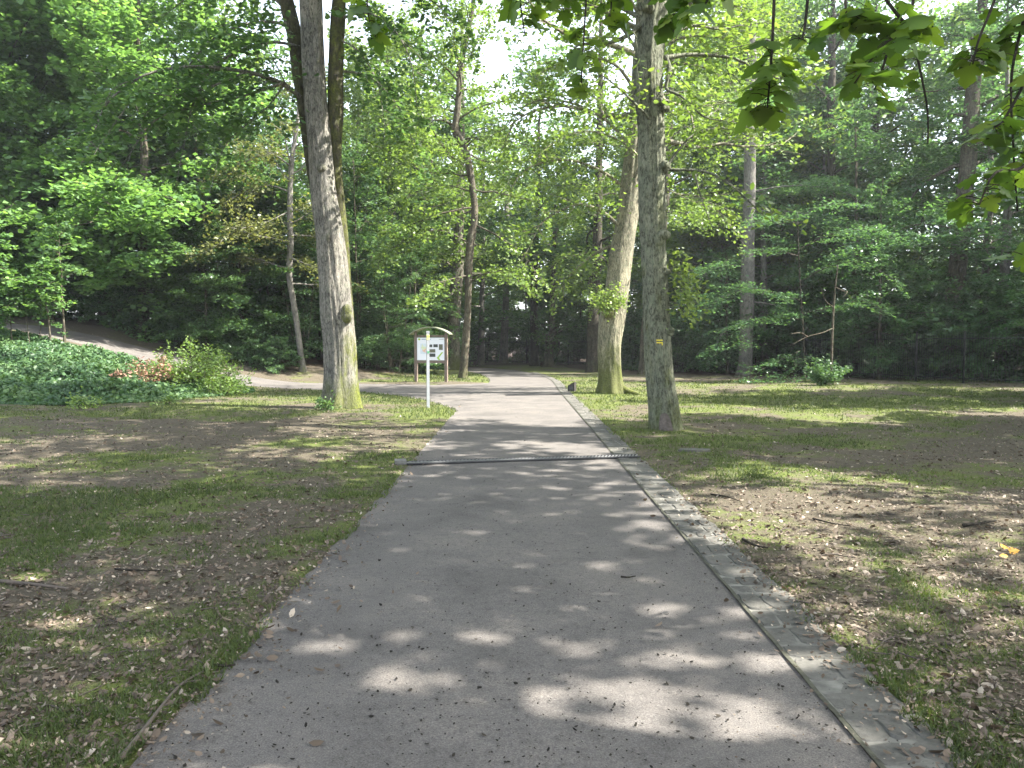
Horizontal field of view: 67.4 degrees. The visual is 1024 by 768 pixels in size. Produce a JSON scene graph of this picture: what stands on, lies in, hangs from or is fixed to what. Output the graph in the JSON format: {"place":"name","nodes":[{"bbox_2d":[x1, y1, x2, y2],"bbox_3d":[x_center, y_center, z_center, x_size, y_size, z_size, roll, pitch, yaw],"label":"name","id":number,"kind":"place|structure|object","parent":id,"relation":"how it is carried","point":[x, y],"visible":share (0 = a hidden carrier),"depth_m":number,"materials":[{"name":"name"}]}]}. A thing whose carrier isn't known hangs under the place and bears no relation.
{"place":"outdoors","nodes":[
{"label":"outdoors","id":0,"kind":"place"},
{"bbox_2d":[4,324,487,410],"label":"side path","id":1,"kind":"structure","parent":0,"point":[454,395],"depth_m":31.64,"materials":[{"name":"concrete"}]},
{"bbox_2d":[130,363,878,767],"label":"path","id":2,"kind":"structure","parent":0,"point":[544,421],"depth_m":4.10,"materials":[{"name":"concrete"}]},
{"bbox_2d":[404,454,639,464],"bbox_3d":[0.190,1.046,10.650,3.351,0.027,0.210,-1,3,-12],"label":"drain channel","id":3,"kind":"object","parent":2,"relation":"on","point":[491,460],"visible":0.99,"depth_m":10.60,"materials":[{"name":"metal"}]},
{"bbox_2d":[150,387,912,767],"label":"path debris","id":4,"kind":"object","parent":2,"relation":"on","point":[510,667],"visible":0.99,"depth_m":3.54,"materials":[{"name":"plant"}]},
{"bbox_2d":[0,316,1023,767],"bbox_3d":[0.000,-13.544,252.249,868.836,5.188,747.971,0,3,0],"label":"ground","id":5,"kind":"structure","parent":0,"point":[232,426],"depth_m":8.58,"materials":[{"name":"soil"}]},
{"bbox_2d":[0,223,30,296],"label":"sapling","id":6,"kind":"object","parent":5,"relation":"on","point":[5,245],"visible":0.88,"depth_m":28.67,"materials":[{"name":"green plant"}]},
{"bbox_2d":[0,279,35,342],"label":"sapling","id":7,"kind":"object","parent":5,"relation":"on","point":[5,307],"visible":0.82,"depth_m":29.06,"materials":[{"name":"green plant"}]},
{"bbox_2d":[0,274,55,342],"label":"sapling","id":8,"kind":"object","parent":5,"relation":"on","point":[26,291],"visible":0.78,"depth_m":29.17,"materials":[{"name":"green plant"}]},
{"bbox_2d":[1,288,69,337],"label":"sapling","id":9,"kind":"object","parent":5,"relation":"on","point":[50,313],"visible":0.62,"depth_m":29.92,"materials":[{"name":"green plant"}]},
{"bbox_2d":[12,256,76,339],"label":"sapling","id":10,"kind":"object","parent":5,"relation":"on","point":[43,277],"visible":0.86,"depth_m":29.37,"materials":[{"name":"green plant"}]},
{"bbox_2d":[31,221,92,343],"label":"sapling","id":11,"kind":"object","parent":5,"relation":"on","point":[59,257],"visible":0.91,"depth_m":29.87,"materials":[{"name":"green plant"}]},
{"bbox_2d":[0,132,127,320],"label":"maple tree","id":12,"kind":"object","parent":5,"relation":"on","point":[13,230],"visible":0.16,"depth_m":36.46,"materials":[{"name":"green plant"}]},
{"bbox_2d":[0,5,151,317],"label":"maple tree","id":13,"kind":"object","parent":5,"relation":"on","point":[13,99],"visible":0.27,"depth_m":36.24,"materials":[{"name":"green plant"}]},
{"bbox_2d":[0,0,176,316],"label":"maple tree","id":14,"kind":"object","parent":5,"relation":"on","point":[27,213],"visible":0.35,"depth_m":35.46,"materials":[{"name":"green plant"}]},
{"bbox_2d":[0,6,190,316],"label":"maple tree","id":15,"kind":"object","parent":5,"relation":"on","point":[73,97],"visible":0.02,"depth_m":40.25,"materials":[{"name":"green plant"}]},
{"bbox_2d":[67,277,157,337],"bbox_3d":[-19.567,-3.667,38.073,4.151,3.649,3.924,0,3,-9],"label":"shrub","id":16,"kind":"object","parent":5,"relation":"on","point":[106,306],"visible":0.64,"depth_m":37.33,"materials":[{"name":"green plant"}]},
{"bbox_2d":[0,3,226,324],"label":"maple tree","id":17,"kind":"object","parent":5,"relation":"on","point":[150,173],"visible":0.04,"depth_m":39.07,"materials":[{"name":"green plant"}]},
{"bbox_2d":[0,326,254,405],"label":"ivy bed","id":18,"kind":"object","parent":5,"relation":"on","point":[90,368],"visible":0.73,"depth_m":24.45,"materials":[{"name":"green plant"}]},
{"bbox_2d":[108,355,186,386],"bbox_3d":[-11.519,-0.240,24.585,2.148,1.400,2.017,-2,4,-40],"label":"shrub","id":19,"kind":"object","parent":18,"relation":"on","point":[146,371],"visible":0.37,"depth_m":24.48,"materials":[{"name":"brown plant"}]},
{"bbox_2d":[0,0,311,342],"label":"maple tree","id":20,"kind":"object","parent":5,"relation":"on","point":[98,16],"visible":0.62,"depth_m":34.91,"materials":[{"name":"green plant"}]},
{"bbox_2d":[119,671,203,759],"bbox_3d":[-1.515,1.408,3.320,0.061,0.017,0.784,0,3,0],"label":"stick","id":21,"kind":"object","parent":5,"relation":"on","point":[147,724],"visible":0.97,"depth_m":3.24,"materials":[{"name":"wood"}]},
{"bbox_2d":[139,297,204,350],"bbox_3d":[-16.441,-2.729,37.952,3.558,3.069,3.363,2,3,28],"label":"shrub","id":22,"kind":"object","parent":5,"relation":"on","point":[168,325],"visible":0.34,"depth_m":37.37,"materials":[{"name":"green plant"}]},
{"bbox_2d":[80,0,300,269],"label":"oak tree","id":23,"kind":"object","parent":5,"relation":"on","point":[230,20],"visible":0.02,"depth_m":48.48,"materials":[{"name":"green plant"}]},
{"bbox_2d":[136,199,251,355],"bbox_3d":[-14.975,-4.916,36.487,5.226,8.079,5.861,-2,3,-31],"label":"maple tree","id":24,"kind":"object","parent":5,"relation":"on","point":[183,285],"visible":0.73,"depth_m":35.95,"materials":[{"name":"green plant"}]},
{"bbox_2d":[131,335,256,390],"bbox_3d":[-10.571,-0.566,25.669,3.741,2.224,3.747,2,4,36],"label":"shrub","id":25,"kind":"object","parent":5,"relation":"on","point":[208,368],"visible":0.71,"depth_m":25.07,"materials":[{"name":"green plant"}]},
{"bbox_2d":[88,32,310,338],"bbox_3d":[-15.672,-9.627,40.438,11.198,16.291,12.559,0,3,-5],"label":"maple tree","id":26,"kind":"object","parent":5,"relation":"on","point":[193,143],"visible":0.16,"depth_m":38.50,"materials":[{"name":"green plant"}]},
{"bbox_2d":[164,281,259,348],"bbox_3d":[-14.951,-2.936,38.761,4.484,4.597,4.744,1,3,23],"label":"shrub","id":27,"kind":"object","parent":5,"relation":"on","point":[201,309],"visible":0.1,"depth_m":38.00,"materials":[{"name":"green plant"}]},
{"bbox_2d":[180,303,259,358],"bbox_3d":[-14.241,-2.272,37.545,3.677,3.541,3.475,-2,3,-28],"label":"shrub","id":28,"kind":"object","parent":5,"relation":"on","point":[234,334],"visible":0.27,"depth_m":37.08,"materials":[{"name":"green plant"}]},
{"bbox_2d":[196,373,251,395],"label":"shrub","id":29,"kind":"object","parent":5,"relation":"on","point":[235,389],"visible":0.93,"depth_m":24.43,"materials":[{"name":"green plant"}]},
{"bbox_2d":[136,141,316,355],"bbox_3d":[-13.513,-6.438,37.648,8.652,11.312,7.714,-1,3,-13],"label":"maple tree","id":30,"kind":"object","parent":5,"relation":"on","point":[236,296],"visible":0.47,"depth_m":37.07,"materials":[{"name":"green plant"}]},
{"bbox_2d":[173,121,318,338],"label":"hornbeam tree","id":31,"kind":"object","parent":5,"relation":"on","point":[261,252],"visible":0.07,"depth_m":41.50,"materials":[{"name":"green plant"}]},
{"bbox_2d":[216,322,278,370],"bbox_3d":[-12.648,-1.597,36.971,2.965,2.726,2.803,-1,3,-11],"label":"shrub","id":32,"kind":"object","parent":5,"relation":"on","point":[253,348],"visible":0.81,"depth_m":36.56,"materials":[{"name":"green plant"}]},
{"bbox_2d":[223,157,322,352],"bbox_3d":[-12.546,-6.512,40.739,7.965,10.608,6.970,2,3,30],"label":"hornbeam tree","id":33,"kind":"object","parent":5,"relation":"on","point":[274,277],"visible":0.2,"depth_m":39.43,"materials":[{"name":"green plant"}]},
{"bbox_2d":[45,0,503,409],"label":"maple tree","id":34,"kind":"object","parent":5,"relation":"on","point":[321,122],"visible":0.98,"depth_m":19.14,"materials":[{"name":"green plant"}]},
{"bbox_2d":[182,61,371,371],"bbox_3d":[-11.066,-8.498,36.336,7.806,16.308,7.106,0,3,0],"label":"hornbeam tree","id":35,"kind":"object","parent":5,"relation":"on","point":[268,223],"visible":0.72,"depth_m":35.84,"materials":[{"name":"green plant"}]},
{"bbox_2d":[253,334,304,374],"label":"shrub","id":36,"kind":"object","parent":5,"relation":"on","point":[279,355],"visible":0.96,"depth_m":36.35,"materials":[{"name":"green plant"}]},
{"bbox_2d":[245,221,322,363],"bbox_3d":[-10.787,-4.638,39.356,4.801,7.421,5.487,2,3,31],"label":"hornbeam tree","id":37,"kind":"object","parent":5,"relation":"on","point":[289,317],"visible":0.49,"depth_m":38.79,"materials":[{"name":"green plant"}]},
{"bbox_2d":[228,13,348,242],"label":"oak tree","id":38,"kind":"object","parent":5,"relation":"on","point":[286,78],"visible":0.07,"depth_m":51.16,"materials":[{"name":"green plant"}]},
{"bbox_2d":[253,120,408,360],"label":"hornbeam tree","id":39,"kind":"object","parent":5,"relation":"on","point":[357,140],"visible":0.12,"depth_m":43.03,"materials":[{"name":"green plant"}]},
{"bbox_2d":[293,139,425,365],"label":"hornbeam tree","id":40,"kind":"object","parent":5,"relation":"on","point":[359,238],"visible":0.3,"depth_m":41.27,"materials":[{"name":"green plant"}]},
{"bbox_2d":[292,23,432,289],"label":"oak tree","id":41,"kind":"object","parent":5,"relation":"on","point":[347,32],"visible":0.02,"depth_m":54.28,"materials":[{"name":"green plant"}]},
{"bbox_2d":[355,325,398,371],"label":"shrub","id":42,"kind":"object","parent":5,"relation":"on","point":[363,334],"visible":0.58,"depth_m":40.63,"materials":[{"name":"green plant"}]},
{"bbox_2d":[313,151,462,368],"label":"hornbeam tree","id":43,"kind":"object","parent":5,"relation":"on","point":[403,269],"visible":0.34,"depth_m":44.15,"materials":[{"name":"green plant"}]},
{"bbox_2d":[351,231,440,372],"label":"hornbeam tree","id":44,"kind":"object","parent":5,"relation":"on","point":[401,345],"visible":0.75,"depth_m":40.10,"materials":[{"name":"green plant"}]},
{"bbox_2d":[344,155,456,366],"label":"hornbeam tree","id":45,"kind":"object","parent":5,"relation":"on","point":[410,291],"visible":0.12,"depth_m":47.88,"materials":[{"name":"green plant"}]},
{"bbox_2d":[300,0,505,366],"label":"oak tree","id":46,"kind":"object","parent":5,"relation":"on","point":[358,95],"visible":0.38,"depth_m":45.98,"materials":[{"name":"green plant"}]},
{"bbox_2d":[392,333,452,373],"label":"shrub","id":47,"kind":"object","parent":5,"relation":"on","point":[422,369],"visible":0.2,"depth_m":42.51,"materials":[{"name":"green plant"}]},
{"bbox_2d":[409,327,452,381],"bbox_3d":[-3.498,-1.258,33.179,1.840,2.420,0.480,1,3,16],"label":"notice board","id":48,"kind":"object","parent":5,"relation":"on","point":[438,350],"visible":0.92,"depth_m":33.10,"materials":[{"name":"brown wood"}]},
{"bbox_2d":[343,22,534,365],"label":"oak tree","id":49,"kind":"object","parent":5,"relation":"on","point":[464,121],"visible":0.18,"depth_m":51.55,"materials":[{"name":"green plant"}]},
{"bbox_2d":[396,284,495,366],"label":"shrub","id":50,"kind":"object","parent":5,"relation":"on","point":[475,326],"visible":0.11,"depth_m":59.54,"materials":[{"name":"green plant"}]},
{"bbox_2d":[360,0,559,377],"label":"oak tree","id":51,"kind":"object","parent":5,"relation":"on","point":[465,158],"visible":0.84,"depth_m":36.70,"materials":[{"name":"green plant"}]},
{"bbox_2d":[409,0,517,369],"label":"oak tree","id":52,"kind":"object","parent":5,"relation":"on","point":[454,361],"visible":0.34,"depth_m":49.38,"materials":[{"name":"green plant"}]},
{"bbox_2d":[430,95,526,364],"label":"beech tree","id":53,"kind":"object","parent":5,"relation":"on","point":[481,348],"visible":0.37,"depth_m":61.55,"materials":[{"name":"green plant"}]},
{"bbox_2d":[460,291,519,361],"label":"tree","id":54,"kind":"object","parent":5,"relation":"on","point":[493,336],"visible":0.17,"depth_m":76.36,"materials":[{"name":"green plant"}]},
{"bbox_2d":[473,154,546,356],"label":"oak tree","id":55,"kind":"object","parent":5,"relation":"on","point":[493,285],"visible":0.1,"depth_m":82.12,"materials":[{"name":"green plant"}]},
{"bbox_2d":[473,115,548,362],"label":"beech tree","id":56,"kind":"object","parent":5,"relation":"on","point":[504,329],"visible":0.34,"depth_m":67.59,"materials":[{"name":"green plant"}]},
{"bbox_2d":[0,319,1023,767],"bbox_3d":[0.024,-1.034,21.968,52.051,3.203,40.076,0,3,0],"label":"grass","id":57,"kind":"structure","parent":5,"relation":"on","point":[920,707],"depth_m":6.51,"materials":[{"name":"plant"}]},
{"bbox_2d":[0,319,1023,767],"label":"fallen leaves","id":58,"kind":"object","parent":5,"relation":"on","point":[966,713],"visible":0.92,"depth_m":4.84,"materials":[{"name":"brown plant"}]},
{"bbox_2d":[0,393,1023,765],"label":"twig litter","id":59,"kind":"object","parent":5,"relation":"on","point":[414,449],"visible":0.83,"depth_m":5.00,"materials":[{"name":"brown plant"}]},
{"bbox_2d":[490,309,558,362],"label":"shrub","id":60,"kind":"object","parent":5,"relation":"on","point":[518,343],"visible":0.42,"depth_m":71.20,"materials":[{"name":"green plant"}]},
{"bbox_2d":[488,223,562,356],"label":"beech tree","id":61,"kind":"object","parent":5,"relation":"on","point":[526,301],"visible":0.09,"depth_m":74.68,"materials":[{"name":"green plant"}]},
{"bbox_2d":[439,22,627,365],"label":"oak tree","id":62,"kind":"object","parent":5,"relation":"on","point":[534,357],"visible":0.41,"depth_m":57.22,"materials":[{"name":"green plant"}]},
{"bbox_2d":[498,284,587,361],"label":"shrub","id":63,"kind":"object","parent":5,"relation":"on","point":[545,305],"visible":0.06,"depth_m":74.85,"materials":[{"name":"green plant"}]},
{"bbox_2d":[488,117,611,350],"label":"oak tree","id":64,"kind":"object","parent":5,"relation":"on","point":[520,209],"visible":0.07,"depth_m":78.46,"materials":[{"name":"green plant"}]},
{"bbox_2d":[523,200,587,366],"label":"oak tree","id":65,"kind":"object","parent":5,"relation":"on","point":[550,339],"visible":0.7,"depth_m":57.62,"materials":[{"name":"green plant"}]},
{"bbox_2d":[529,1,640,371],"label":"oak tree","id":66,"kind":"object","parent":5,"relation":"on","point":[593,280],"visible":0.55,"depth_m":45.39,"materials":[{"name":"green plant"}]},
{"bbox_2d":[538,160,641,362],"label":"maple tree","id":67,"kind":"object","parent":5,"relation":"on","point":[576,306],"visible":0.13,"depth_m":66.55,"materials":[{"name":"green plant"}]},
{"bbox_2d":[564,107,673,357],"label":"oak tree","id":68,"kind":"object","parent":5,"relation":"on","point":[615,171],"visible":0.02,"depth_m":71.94,"materials":[{"name":"green plant"}]},
{"bbox_2d":[471,0,809,394],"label":"oak tree","id":69,"kind":"object","parent":5,"relation":"on","point":[613,306],"visible":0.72,"depth_m":25.05,"materials":[{"name":"green plant"}]},
{"bbox_2d":[621,306,685,369],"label":"shrub","id":70,"kind":"object","parent":5,"relation":"on","point":[633,364],"visible":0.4,"depth_m":52.77,"materials":[{"name":"green plant"}]},
{"bbox_2d":[580,0,739,374],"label":"oak tree","id":71,"kind":"object","parent":5,"relation":"on","point":[641,366],"visible":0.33,"depth_m":40.59,"materials":[{"name":"green plant"}]},
{"bbox_2d":[635,314,719,371],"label":"shrub","id":72,"kind":"object","parent":5,"relation":"on","point":[682,349],"visible":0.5,"depth_m":46.75,"materials":[{"name":"green plant"}]},
{"bbox_2d":[530,0,833,430],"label":"oak tree","id":73,"kind":"object","parent":5,"relation":"on","point":[654,164],"visible":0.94,"depth_m":14.18,"materials":[{"name":"green plant"}]},
{"bbox_2d":[343,0,1023,272],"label":"chestnut tree","id":74,"kind":"object","parent":5,"relation":"on","point":[893,39],"visible":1,"depth_m":4.28,"materials":[{"name":"green plant"}]},
{"bbox_2d":[611,75,758,361],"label":"oak tree","id":75,"kind":"object","parent":5,"relation":"on","point":[717,244],"visible":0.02,"depth_m":60.32,"materials":[{"name":"green plant"}]},
{"bbox_2d":[629,121,780,369],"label":"beech tree","id":76,"kind":"object","parent":5,"relation":"on","point":[691,241],"visible":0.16,"depth_m":52.91,"materials":[{"name":"green plant"}]},
{"bbox_2d":[684,245,778,373],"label":"beech tree","id":77,"kind":"object","parent":5,"relation":"on","point":[727,355],"visible":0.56,"depth_m":43.16,"materials":[{"name":"green plant"}]},
{"bbox_2d":[461,331,1023,383],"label":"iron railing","id":78,"kind":"object","parent":5,"relation":"on","point":[964,338],"visible":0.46,"depth_m":35.32,"materials":[{"name":"metal"}]},
{"bbox_2d":[688,280,805,370],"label":"shrub","id":79,"kind":"object","parent":5,"relation":"on","point":[703,323],"visible":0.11,"depth_m":48.27,"materials":[{"name":"green plant"}]},
{"bbox_2d":[530,372,973,767],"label":"gutter","id":80,"kind":"object","parent":5,"relation":"on","point":[799,647],"visible":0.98,"depth_m":4.18,"materials":[{"name":"concrete"}]},
{"bbox_2d":[529,372,885,767],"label":"gutter joint","id":81,"kind":"object","parent":80,"relation":"on","point":[880,764],"visible":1,"depth_m":4.06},
{"bbox_2d":[625,0,898,367],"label":"oak tree","id":82,"kind":"object","parent":5,"relation":"on","point":[813,126],"visible":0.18,"depth_m":49.65,"materials":[{"name":"green plant"}]},
{"bbox_2d":[637,70,889,372],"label":"beech tree","id":83,"kind":"object","parent":5,"relation":"on","point":[779,271],"visible":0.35,"depth_m":46.11,"materials":[{"name":"green plant"}]},
{"bbox_2d":[670,0,928,375],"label":"beech tree","id":84,"kind":"object","parent":5,"relation":"on","point":[747,272],"visible":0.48,"depth_m":41.19,"materials":[{"name":"green plant"}]},
{"bbox_2d":[666,0,934,367],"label":"oak tree","id":85,"kind":"object","parent":5,"relation":"on","point":[793,257],"visible":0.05,"depth_m":51.21,"materials":[{"name":"green plant"}]},
{"bbox_2d":[689,197,931,383],"bbox_3d":[12.645,-3.924,34.149,10.363,8.640,4.691,0,3,0],"label":"beech tree","id":86,"kind":"object","parent":5,"relation":"on","point":[752,290],"visible":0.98,"depth_m":33.50,"materials":[{"name":"green plant"}]},
{"bbox_2d":[708,25,918,369],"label":"beech tree","id":87,"kind":"object","parent":5,"relation":"on","point":[809,105],"visible":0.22,"depth_m":47.75,"materials":[{"name":"green plant"}]},
{"bbox_2d":[790,265,853,382],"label":"sapling","id":88,"kind":"object","parent":5,"relation":"on","point":[831,347],"visible":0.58,"depth_m":31.84,"materials":[{"name":"brown plant"}]},
{"bbox_2d":[802,357,844,385],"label":"shrub","id":89,"kind":"object","parent":5,"relation":"on","point":[827,376],"visible":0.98,"depth_m":30.17,"materials":[{"name":"green plant"}]},
{"bbox_2d":[756,267,896,372],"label":"shrub","id":90,"kind":"object","parent":5,"relation":"on","point":[781,333],"visible":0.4,"depth_m":43.03,"materials":[{"name":"green plant"}]},
{"bbox_2d":[754,0,914,365],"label":"oak tree","id":91,"kind":"object","parent":5,"relation":"on","point":[831,103],"visible":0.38,"depth_m":46.00,"materials":[{"name":"green plant"}]},
{"bbox_2d":[774,86,950,375],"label":"beech tree","id":92,"kind":"object","parent":5,"relation":"on","point":[827,135],"visible":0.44,"depth_m":41.65,"materials":[{"name":"green plant"}]},
{"bbox_2d":[816,171,951,378],"bbox_3d":[17.846,-4.520,36.924,6.332,10.986,5.590,3,4,43],"label":"beech tree","id":93,"kind":"object","parent":5,"relation":"on","point":[879,351],"visible":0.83,"depth_m":36.44,"materials":[{"name":"green plant"}]},
{"bbox_2d":[765,0,1004,363],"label":"oak tree","id":94,"kind":"object","parent":5,"relation":"on","point":[908,63],"visible":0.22,"depth_m":47.15,"materials":[{"name":"green plant"}]},
{"bbox_2d":[819,271,973,378],"bbox_3d":[20.073,-2.206,40.326,8.302,7.310,7.847,2,4,41],"label":"shrub","id":95,"kind":"object","parent":5,"relation":"on","point":[892,300],"visible":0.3,"depth_m":39.54,"materials":[{"name":"green plant"}]},
{"bbox_2d":[814,0,1023,376],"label":"beech tree","id":96,"kind":"object","parent":5,"relation":"on","point":[967,163],"visible":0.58,"depth_m":38.18,"materials":[{"name":"green plant"}]},
{"bbox_2d":[837,97,1001,371],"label":"beech tree","id":97,"kind":"object","parent":5,"relation":"on","point":[920,143],"visible":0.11,"depth_m":47.63,"materials":[{"name":"green plant"}]},
{"bbox_2d":[818,0,1023,307],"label":"oak tree","id":98,"kind":"object","parent":5,"relation":"on","point":[946,43],"visible":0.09,"depth_m":49.74,"materials":[{"name":"green plant"}]},
{"bbox_2d":[848,246,1023,374],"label":"shrub","id":99,"kind":"object","parent":5,"relation":"on","point":[937,264],"visible":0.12,"depth_m":43.09,"materials":[{"name":"green plant"}]},
{"bbox_2d":[862,3,1023,375],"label":"beech tree","id":100,"kind":"object","parent":5,"relation":"on","point":[989,218],"visible":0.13,"depth_m":43.37,"materials":[{"name":"green plant"}]},
{"bbox_2d":[877,0,1023,377],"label":"beech tree","id":101,"kind":"object","parent":5,"relation":"on","point":[1005,267],"visible":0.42,"depth_m":37.77,"materials":[{"name":"green plant"}]},
{"bbox_2d":[888,267,1023,380],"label":"shrub","id":102,"kind":"object","parent":5,"relation":"on","point":[979,295],"visible":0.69,"depth_m":35.23,"materials":[{"name":"green plant"}]},
{"bbox_2d":[947,188,1023,381],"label":"beech tree","id":103,"kind":"object","parent":5,"relation":"on","point":[1013,322],"visible":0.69,"depth_m":33.15,"materials":[{"name":"green plant"}]},
{"bbox_2d":[973,84,1023,297],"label":"maple tree","id":104,"kind":"object","parent":5,"relation":"on","point":[1004,203],"visible":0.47,"depth_m":24.04,"materials":[{"name":"green plant"}]},
{"bbox_2d":[26,0,1023,340],"label":"sky","id":105,"kind":"structure","parent":0,"point":[495,59],"materials":[{"name":"white"}]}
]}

